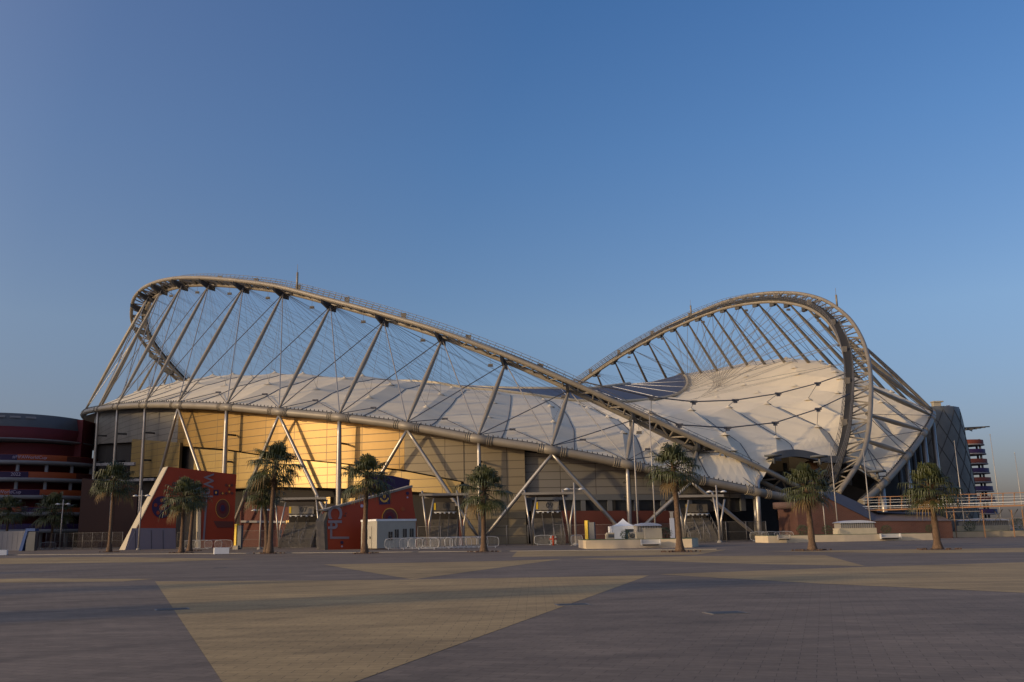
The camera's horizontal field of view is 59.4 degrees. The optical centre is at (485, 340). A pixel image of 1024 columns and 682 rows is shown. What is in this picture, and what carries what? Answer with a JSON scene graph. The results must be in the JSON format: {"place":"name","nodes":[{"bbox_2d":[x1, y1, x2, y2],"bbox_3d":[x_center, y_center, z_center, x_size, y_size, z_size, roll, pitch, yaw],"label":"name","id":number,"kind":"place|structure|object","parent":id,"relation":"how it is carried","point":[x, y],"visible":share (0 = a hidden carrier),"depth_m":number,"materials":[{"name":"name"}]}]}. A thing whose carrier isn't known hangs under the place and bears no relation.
{"place":"outdoors","nodes":[
{"label":"outdoors","id":0,"kind":"place"},
{"bbox_2d":[0,413,97,547],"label":"ramp building","id":1,"kind":"structure","parent":0,"point":[42,455],"depth_m":192.33,"materials":[{"name":"brown"}]},
{"bbox_2d":[0,578,144,582],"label":"paving","id":2,"kind":"structure","parent":0,"point":[50,580],"depth_m":35.73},
{"bbox_2d":[0,557,228,563],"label":"paving","id":3,"kind":"structure","parent":0,"point":[69,560],"depth_m":68.64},
{"bbox_2d":[155,575,647,681],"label":"paving","id":4,"kind":"structure","parent":0,"point":[307,631],"depth_m":17.82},
{"bbox_2d":[154,607,189,610],"bbox_3d":[-7.136,6.107,20.430,0.740,0.018,0.500,4,-13,-22],"label":"inspection cover","id":5,"kind":"object","parent":4,"relation":"on","point":[168,609],"visible":1,"depth_m":20.28,"materials":[{"name":"grey metal"}]},
{"bbox_2d":[555,603,589,605],"bbox_3d":[1.937,5.864,19.963,0.740,0.018,0.500,0,-12,-6],"label":"inspection cover","id":6,"kind":"object","parent":4,"relation":"on","point":[577,604],"visible":1,"depth_m":19.84,"materials":[{"name":"grey metal"}]},
{"bbox_2d":[324,559,557,578],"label":"paving","id":7,"kind":"structure","parent":0,"point":[417,570],"depth_m":43.67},
{"bbox_2d":[0,525,1023,681],"bbox_3d":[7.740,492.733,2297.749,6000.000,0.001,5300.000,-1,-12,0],"label":"ground","id":8,"kind":"structure","parent":0,"point":[655,625],"depth_m":16.04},
{"bbox_2d":[0,550,7,555],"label":"white block","id":9,"kind":"object","parent":8,"relation":"on","point":[3,552],"depth_m":97.13,"materials":[{"name":"paint"}]},
{"bbox_2d":[0,494,28,530],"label":"palm tree","id":10,"kind":"object","parent":8,"relation":"on","point":[9,503],"visible":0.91,"depth_m":145.21,"materials":[{"name":"green plant"}]},
{"bbox_2d":[0,531,38,550],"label":"site container","id":11,"kind":"object","parent":8,"relation":"on","point":[10,540],"visible":0.69,"depth_m":141.52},
{"bbox_2d":[19,528,38,550],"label":"event booth","id":12,"kind":"object","parent":8,"relation":"on","point":[29,542],"visible":0.97,"depth_m":135.09,"materials":[{"name":"blue plastic"}]},
{"bbox_2d":[29,491,77,548],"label":"palm tree","id":13,"kind":"object","parent":8,"relation":"on","point":[50,501],"visible":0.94,"depth_m":156.35,"materials":[{"name":"green plant"}]},
{"bbox_2d":[55,499,70,549],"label":"lamp post","id":14,"kind":"object","parent":8,"relation":"on","point":[59,548],"visible":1,"depth_m":147.28,"materials":[{"name":"silver metal"}]},
{"bbox_2d":[45,532,122,548],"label":"fence","id":15,"kind":"object","parent":8,"relation":"on","point":[54,545],"visible":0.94,"depth_m":142.64,"materials":[{"name":"grey metal"}]},
{"bbox_2d":[77,478,138,547],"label":"link building","id":16,"kind":"structure","parent":8,"relation":"on","point":[93,516],"depth_m":171.58,"materials":[{"name":"brown"}]},
{"bbox_2d":[87,460,139,551],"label":"palm tree","id":17,"kind":"object","parent":8,"relation":"on","point":[114,471],"visible":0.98,"depth_m":110.12,"materials":[{"name":"green plant"}]},
{"bbox_2d":[133,490,149,549],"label":"lamp post","id":18,"kind":"object","parent":8,"relation":"on","point":[138,548],"visible":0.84,"depth_m":125.66,"materials":[{"name":"silver metal"}]},
{"bbox_2d":[119,466,236,549],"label":"sign wall","id":19,"kind":"structure","parent":8,"relation":"on","point":[215,521],"depth_m":134.08,"materials":[{"name":"red"}]},
{"bbox_2d":[157,476,210,552],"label":"palm tree","id":20,"kind":"object","parent":8,"relation":"on","point":[184,485],"visible":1,"depth_m":96.02,"materials":[{"name":"green plant"}]},
{"bbox_2d":[176,532,197,548],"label":"fence","id":21,"kind":"object","parent":8,"relation":"on","point":[187,539],"visible":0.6,"depth_m":133.47,"materials":[{"name":"grey metal"}]},
{"bbox_2d":[177,480,212,550],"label":"palm tree","id":22,"kind":"object","parent":8,"relation":"on","point":[189,547],"visible":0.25,"depth_m":105.89,"materials":[{"name":"green plant"}]},
{"bbox_2d":[195,540,210,548],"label":"crowd barrier","id":23,"kind":"object","parent":8,"relation":"on","point":[201,542],"visible":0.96,"depth_m":124.01,"materials":[{"name":"white metal"}]},
{"bbox_2d":[213,547,228,553],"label":"white block","id":24,"kind":"object","parent":8,"relation":"on","point":[224,550],"depth_m":84.31,"materials":[{"name":"paint"}]},
{"bbox_2d":[215,540,231,548],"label":"crowd barrier","id":25,"kind":"object","parent":8,"relation":"on","point":[224,543],"visible":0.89,"depth_m":124.00,"materials":[{"name":"white metal"}]},
{"bbox_2d":[232,524,242,549],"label":"wayfinding pylon","id":26,"kind":"object","parent":8,"relation":"on","point":[238,536],"visible":0.98,"depth_m":115.14,"materials":[{"name":"metal"}]},
{"bbox_2d":[251,509,269,548],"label":"lamp post","id":27,"kind":"object","parent":8,"relation":"on","point":[259,547],"visible":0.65,"depth_m":113.52,"materials":[{"name":"silver metal"}]},
{"bbox_2d":[243,530,279,547],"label":"fence","id":28,"kind":"object","parent":8,"relation":"on","point":[248,539],"visible":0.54,"depth_m":122.27,"materials":[{"name":"grey metal"}]},
{"bbox_2d":[243,471,285,552],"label":"palm tree","id":29,"kind":"object","parent":8,"relation":"on","point":[263,498],"visible":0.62,"depth_m":87.81,"materials":[{"name":"green plant"}]},
{"bbox_2d":[245,441,309,553],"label":"palm tree","id":30,"kind":"object","parent":8,"relation":"on","point":[275,452],"visible":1,"depth_m":84.71,"materials":[{"name":"green plant"}]},
{"bbox_2d":[280,529,316,547],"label":"fence","id":31,"kind":"object","parent":8,"relation":"on","point":[299,539],"visible":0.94,"depth_m":117.18,"materials":[{"name":"grey metal"}]},
{"bbox_2d":[275,495,327,547],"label":"gate canopy","id":32,"kind":"object","parent":8,"relation":"on","point":[301,518],"visible":0.78,"depth_m":124.99,"materials":[{"name":"metal"}]},
{"bbox_2d":[289,509,320,521],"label":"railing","id":33,"kind":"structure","parent":32,"relation":"in","point":[291,519],"depth_m":128.47,"materials":[{"name":"metal"}]},
{"bbox_2d":[316,485,416,549],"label":"sign wall","id":34,"kind":"structure","parent":8,"relation":"on","point":[338,527],"depth_m":103.30,"materials":[{"name":"paint"}]},
{"bbox_2d":[358,474,409,498],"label":"purple panel","id":35,"kind":"object","parent":34,"relation":"attached to","point":[400,482],"visible":0.15,"depth_m":115.02,"materials":[{"name":"purple"}]},
{"bbox_2d":[339,453,394,553],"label":"palm tree","id":36,"kind":"object","parent":8,"relation":"on","point":[367,466],"visible":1,"depth_m":78.47,"materials":[{"name":"green plant"}]},
{"bbox_2d":[21,549,716,554],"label":"kerb","id":37,"kind":"structure","parent":8,"relation":"on","point":[379,552],"depth_m":81.80,"materials":[{"name":"concrete"}]},
{"bbox_2d":[361,519,415,547],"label":"site cabin","id":38,"kind":"object","parent":8,"relation":"on","point":[380,531],"visible":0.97,"depth_m":98.60,"materials":[{"name":"metal"}]},
{"bbox_2d":[367,526,371,547],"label":"door","id":39,"kind":"structure","parent":38,"relation":"in","point":[369,528],"depth_m":98.81,"materials":[{"name":"grey metal"}]},
{"bbox_2d":[395,529,398,537],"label":"window","id":40,"kind":"structure","parent":38,"relation":"in","point":[396,530],"depth_m":98.70,"materials":[{"name":"black glass"}]},
{"bbox_2d":[410,528,413,536],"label":"window","id":41,"kind":"structure","parent":38,"relation":"in","point":[411,530],"depth_m":99.83,"materials":[{"name":"black glass"}]},
{"bbox_2d":[385,538,407,549],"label":"crowd barrier","id":42,"kind":"object","parent":8,"relation":"on","point":[400,542],"visible":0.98,"depth_m":93.65,"materials":[{"name":"white metal"}]},
{"bbox_2d":[400,538,422,549],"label":"crowd barrier","id":43,"kind":"object","parent":8,"relation":"on","point":[412,544],"visible":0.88,"depth_m":93.62,"materials":[{"name":"white metal"}]},
{"bbox_2d":[409,537,430,547],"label":"crowd barrier","id":44,"kind":"object","parent":8,"relation":"on","point":[418,542],"visible":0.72,"depth_m":96.60,"materials":[{"name":"white metal"}]},
{"bbox_2d":[415,537,438,549],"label":"crowd barrier","id":45,"kind":"object","parent":8,"relation":"on","point":[426,548],"visible":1,"depth_m":92.69,"materials":[{"name":"white metal"}]},
{"bbox_2d":[423,537,444,548],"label":"crowd barrier","id":46,"kind":"object","parent":8,"relation":"on","point":[437,540],"visible":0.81,"depth_m":96.57,"materials":[{"name":"white metal"}]},
{"bbox_2d":[417,526,463,546],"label":"fence","id":47,"kind":"object","parent":8,"relation":"on","point":[428,532],"visible":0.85,"depth_m":110.45,"materials":[{"name":"grey metal"}]},
{"bbox_2d":[430,537,452,548],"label":"crowd barrier","id":48,"kind":"object","parent":8,"relation":"on","point":[442,537],"visible":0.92,"depth_m":93.71,"materials":[{"name":"white metal"}]},
{"bbox_2d":[419,490,467,545],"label":"gate canopy","id":49,"kind":"object","parent":8,"relation":"on","point":[446,516],"visible":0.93,"depth_m":118.39,"materials":[{"name":"metal"}]},
{"bbox_2d":[432,506,458,543],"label":"doorway","id":50,"kind":"structure","parent":49,"relation":"in","point":[452,515],"depth_m":121.60,"materials":[{"name":"metal"}]},
{"bbox_2d":[439,537,461,548],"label":"crowd barrier","id":51,"kind":"object","parent":8,"relation":"on","point":[450,543],"visible":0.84,"depth_m":96.11,"materials":[{"name":"white metal"}]},
{"bbox_2d":[450,537,471,548],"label":"crowd barrier","id":52,"kind":"object","parent":8,"relation":"on","point":[459,543],"visible":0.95,"depth_m":95.57,"materials":[{"name":"white metal"}]},
{"bbox_2d":[453,463,516,551],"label":"palm tree","id":53,"kind":"object","parent":8,"relation":"on","point":[484,476],"visible":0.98,"depth_m":76.76,"materials":[{"name":"green plant"}]},
{"bbox_2d":[477,536,498,547],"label":"crowd barrier","id":54,"kind":"object","parent":8,"relation":"on","point":[490,541],"visible":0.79,"depth_m":96.63,"materials":[{"name":"white metal"}]},
{"bbox_2d":[464,525,528,545],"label":"fence","id":55,"kind":"object","parent":8,"relation":"on","point":[497,531],"visible":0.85,"depth_m":111.42,"materials":[{"name":"grey metal"}]},
{"bbox_2d":[80,266,945,546],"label":"stadium","id":56,"kind":"object","parent":8,"relation":"on","point":[746,434],"visible":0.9,"depth_m":147.70,"materials":[{"name":"fabric"}]},
{"bbox_2d":[534,535,551,544],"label":"crowd barrier","id":57,"kind":"object","parent":8,"relation":"on","point":[540,538],"visible":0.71,"depth_m":109.30,"materials":[{"name":"white metal"}]},
{"bbox_2d":[522,489,573,544],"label":"gate canopy","id":58,"kind":"object","parent":8,"relation":"on","point":[545,516],"visible":0.91,"depth_m":115.89,"materials":[{"name":"metal"}]},
{"bbox_2d":[531,505,560,519],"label":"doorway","id":59,"kind":"structure","parent":58,"relation":"in","point":[537,515],"depth_m":119.63,"materials":[{"name":"metal"}]},
{"bbox_2d":[553,524,568,544],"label":"fence","id":60,"kind":"object","parent":8,"relation":"on","point":[560,534],"visible":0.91,"depth_m":110.42,"materials":[{"name":"grey metal"}]},
{"bbox_2d":[563,483,583,544],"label":"lamp post","id":61,"kind":"object","parent":8,"relation":"on","point":[575,530],"visible":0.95,"depth_m":106.03,"materials":[{"name":"silver metal"}]},
{"bbox_2d":[584,520,595,538],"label":"wayfinding pylon","id":62,"kind":"object","parent":8,"relation":"on","point":[590,532],"visible":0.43,"depth_m":97.58,"materials":[{"name":"metal"}]},
{"bbox_2d":[608,519,633,538],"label":"marquee tent","id":63,"kind":"object","parent":8,"relation":"on","point":[619,527],"visible":0.51,"depth_m":88.75,"materials":[{"name":"white fabric"}]},
{"bbox_2d":[568,523,675,544],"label":"fence","id":64,"kind":"object","parent":8,"relation":"on","point":[598,534],"visible":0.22,"depth_m":109.59,"materials":[{"name":"grey metal"}]},
{"bbox_2d":[632,420,638,523],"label":"flagpole","id":65,"kind":"object","parent":8,"relation":"on","point":[635,477],"visible":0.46,"depth_m":89.95,"materials":[{"name":"silver metal"}]},
{"bbox_2d":[579,538,697,548],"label":"planter","id":66,"kind":"object","parent":8,"relation":"on","point":[620,543],"visible":0.78,"depth_m":82.56,"materials":[{"name":"beige concrete"}]},
{"bbox_2d":[605,533,614,538],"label":"cooling unit","id":67,"kind":"object","parent":66,"relation":"on","point":[609,535],"visible":0.87,"depth_m":84.61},
{"bbox_2d":[620,530,629,538],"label":"bush","id":68,"kind":"object","parent":66,"relation":"on","point":[623,531],"visible":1,"depth_m":83.76,"materials":[{"name":"green plant"}]},
{"bbox_2d":[628,532,635,538],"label":"cooling unit","id":69,"kind":"object","parent":66,"relation":"on","point":[632,535],"visible":0.98,"depth_m":83.65,"materials":[{"name":"grey metal"}]},
{"bbox_2d":[633,523,661,538],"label":"dome kiosk","id":70,"kind":"object","parent":66,"relation":"on","point":[638,529],"visible":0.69,"depth_m":85.49,"materials":[{"name":"beige metal"}]},
{"bbox_2d":[643,528,661,538],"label":"plant box","id":71,"kind":"object","parent":66,"relation":"on","point":[652,533],"visible":0.89,"depth_m":83.12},
{"bbox_2d":[662,527,672,538],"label":"bush","id":72,"kind":"object","parent":66,"relation":"on","point":[666,532],"visible":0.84,"depth_m":83.92,"materials":[{"name":"green plant"}]},
{"bbox_2d":[640,539,660,545],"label":"bench","id":73,"kind":"object","parent":8,"relation":"on","point":[652,542],"visible":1,"depth_m":81.58,"materials":[{"name":"white concrete"}]},
{"bbox_2d":[649,410,655,522],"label":"flagpole","id":74,"kind":"object","parent":8,"relation":"on","point":[652,467],"visible":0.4,"depth_m":89.93,"materials":[{"name":"silver metal"}]},
{"bbox_2d":[669,511,674,537],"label":"info totem","id":75,"kind":"object","parent":8,"relation":"on","point":[671,519],"visible":0.88,"depth_m":93.87,"materials":[{"name":"grey"}]},
{"bbox_2d":[671,492,724,541],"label":"gate canopy","id":76,"kind":"object","parent":8,"relation":"on","point":[695,513],"visible":0.86,"depth_m":116.62,"materials":[{"name":"metal"}]},
{"bbox_2d":[680,508,705,518],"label":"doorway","id":77,"kind":"structure","parent":76,"relation":"in","point":[682,509],"depth_m":120.54,"materials":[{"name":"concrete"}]},
{"bbox_2d":[681,522,726,542],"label":"fence","id":78,"kind":"object","parent":8,"relation":"on","point":[703,531],"visible":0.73,"depth_m":110.42,"materials":[{"name":"grey metal"}]},
{"bbox_2d":[706,485,726,542],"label":"lamp post","id":79,"kind":"object","parent":8,"relation":"on","point":[719,536],"visible":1,"depth_m":107.92,"materials":[{"name":"silver metal"}]},
{"bbox_2d":[702,611,748,614],"bbox_3d":[4.670,5.284,17.449,0.740,0.018,0.500,2,-12,-11],"label":"inspection cover","id":80,"kind":"object","parent":8,"relation":"on","point":[725,612],"visible":1,"depth_m":17.35,"materials":[{"name":"grey metal"}]},
{"bbox_2d":[726,521,766,541],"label":"fence","id":81,"kind":"object","parent":8,"relation":"on","point":[746,531],"visible":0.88,"depth_m":112.52,"materials":[{"name":"grey metal"}]},
{"bbox_2d":[777,535,790,539],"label":"bench","id":82,"kind":"object","parent":8,"relation":"on","point":[782,537],"visible":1,"depth_m":99.91,"materials":[{"name":"white concrete"}]},
{"bbox_2d":[779,462,835,550],"bbox_3d":[23.398,11.884,64.757,3.934,6.319,4.186,-1,-12,0],"label":"palm tree","id":83,"kind":"object","parent":8,"relation":"on","point":[803,475],"visible":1,"depth_m":64.46,"materials":[{"name":"green plant"}]},
{"bbox_2d":[829,443,837,521],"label":"flagpole","id":84,"kind":"object","parent":8,"relation":"on","point":[834,487],"visible":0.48,"depth_m":110.41,"materials":[{"name":"silver metal"}]},
{"bbox_2d":[755,533,932,542],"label":"planter","id":85,"kind":"object","parent":8,"relation":"on","point":[837,537],"visible":0.98,"depth_m":101.77,"materials":[{"name":"beige concrete"}]},
{"bbox_2d":[796,524,807,534],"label":"bush","id":86,"kind":"object","parent":85,"relation":"on","point":[800,527],"visible":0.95,"depth_m":103.70,"materials":[{"name":"green plant"}]},
{"bbox_2d":[821,524,833,533],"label":"bush","id":87,"kind":"object","parent":85,"relation":"on","point":[825,527],"visible":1,"depth_m":104.44,"materials":[{"name":"green plant"}]},
{"bbox_2d":[833,520,876,533],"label":"dome kiosk","id":88,"kind":"object","parent":85,"relation":"on","point":[855,527],"visible":1,"depth_m":105.54,"materials":[{"name":"beige metal"}]},
{"bbox_2d":[881,525,890,533],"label":"bush","id":89,"kind":"object","parent":85,"relation":"on","point":[888,530],"visible":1,"depth_m":105.36,"materials":[{"name":"green plant"}]},
{"bbox_2d":[773,492,952,537],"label":"brick abutment","id":90,"kind":"object","parent":8,"relation":"on","point":[851,509],"visible":0.52,"depth_m":117.78,"materials":[{"name":"brick"}]},
{"bbox_2d":[862,449,870,520],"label":"flagpole","id":91,"kind":"object","parent":8,"relation":"on","point":[867,487],"visible":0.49,"depth_m":110.42,"materials":[{"name":"silver metal"}]},
{"bbox_2d":[879,533,901,538],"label":"bench","id":92,"kind":"object","parent":8,"relation":"on","point":[882,536],"visible":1,"depth_m":101.93,"materials":[{"name":"white concrete"}]},
{"bbox_2d":[863,492,1023,537],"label":"footbridge","id":93,"kind":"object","parent":8,"relation":"on","point":[968,506],"visible":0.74,"depth_m":119.75,"materials":[{"name":"brown"}]},
{"bbox_2d":[916,401,979,530],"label":"building","id":94,"kind":"structure","parent":8,"relation":"on","point":[949,427],"depth_m":197.37,"materials":[{"name":"grey metal"}]},
{"bbox_2d":[954,441,963,518],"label":"flagpole","id":95,"kind":"object","parent":8,"relation":"on","point":[958,478],"visible":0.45,"depth_m":129.51,"materials":[{"name":"silver metal"}]},
{"bbox_2d":[953,530,1023,536],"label":"planter","id":96,"kind":"object","parent":8,"relation":"on","point":[988,533],"visible":0.6,"depth_m":122.50,"materials":[{"name":"beige concrete"}]},
{"bbox_2d":[961,521,975,530],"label":"bush","id":97,"kind":"object","parent":96,"relation":"on","point":[973,527],"visible":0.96,"depth_m":123.61,"materials":[{"name":"green plant"}]},
{"bbox_2d":[957,518,1010,530],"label":"fence","id":98,"kind":"object","parent":96,"relation":"on","point":[996,525],"visible":0.78,"depth_m":126.09,"materials":[{"name":"metal"}]},
{"bbox_2d":[1011,518,1023,529],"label":"bush","id":99,"kind":"object","parent":96,"relation":"on","point":[1019,524],"visible":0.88,"depth_m":124.11,"materials":[{"name":"green plant"}]},
{"bbox_2d":[989,434,1001,517],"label":"flagpole","id":100,"kind":"object","parent":8,"relation":"on","point":[995,477],"visible":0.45,"depth_m":129.46,"materials":[{"name":"silver metal"}]},
{"bbox_2d":[1014,452,1023,516],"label":"flagpole","id":101,"kind":"object","parent":8,"relation":"on","point":[1019,485],"visible":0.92,"depth_m":131.15,"materials":[{"name":"silver metal"}]},
{"bbox_2d":[0,0,1023,524],"label":"sky","id":102,"kind":"structure","parent":0,"point":[556,183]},
{"bbox_2d":[512,550,721,556],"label":"paving","id":103,"kind":"structure","parent":0,"point":[581,553],"depth_m":65.27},
{"bbox_2d":[642,442,702,551],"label":"palm tree","id":104,"kind":"object","parent":103,"relation":"on","point":[671,454],"visible":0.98,"depth_m":66.70,"materials":[{"name":"green plant"}]},
{"bbox_2d":[577,555,862,565],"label":"paving","id":105,"kind":"structure","parent":0,"point":[808,560],"depth_m":47.51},
{"bbox_2d":[663,562,1023,592],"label":"paving","id":106,"kind":"structure","parent":0,"point":[1003,577],"depth_m":29.74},
{"bbox_2d":[789,548,1023,552],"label":"paving","id":107,"kind":"structure","parent":0,"point":[975,550],"depth_m":58.53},
{"bbox_2d":[897,461,966,549],"bbox_3d":[30.963,11.299,61.773,4.359,5.985,4.092,9,-15,-38],"label":"palm tree","id":108,"kind":"object","parent":107,"relation":"on","point":[928,472],"visible":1,"depth_m":61.52,"materials":[{"name":"green plant"}]},
{"bbox_2d":[965,426,998,517],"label":"ramp tower","id":109,"kind":"structure","parent":0,"point":[981,471],"depth_m":282.28,"materials":[{"name":"brown"}]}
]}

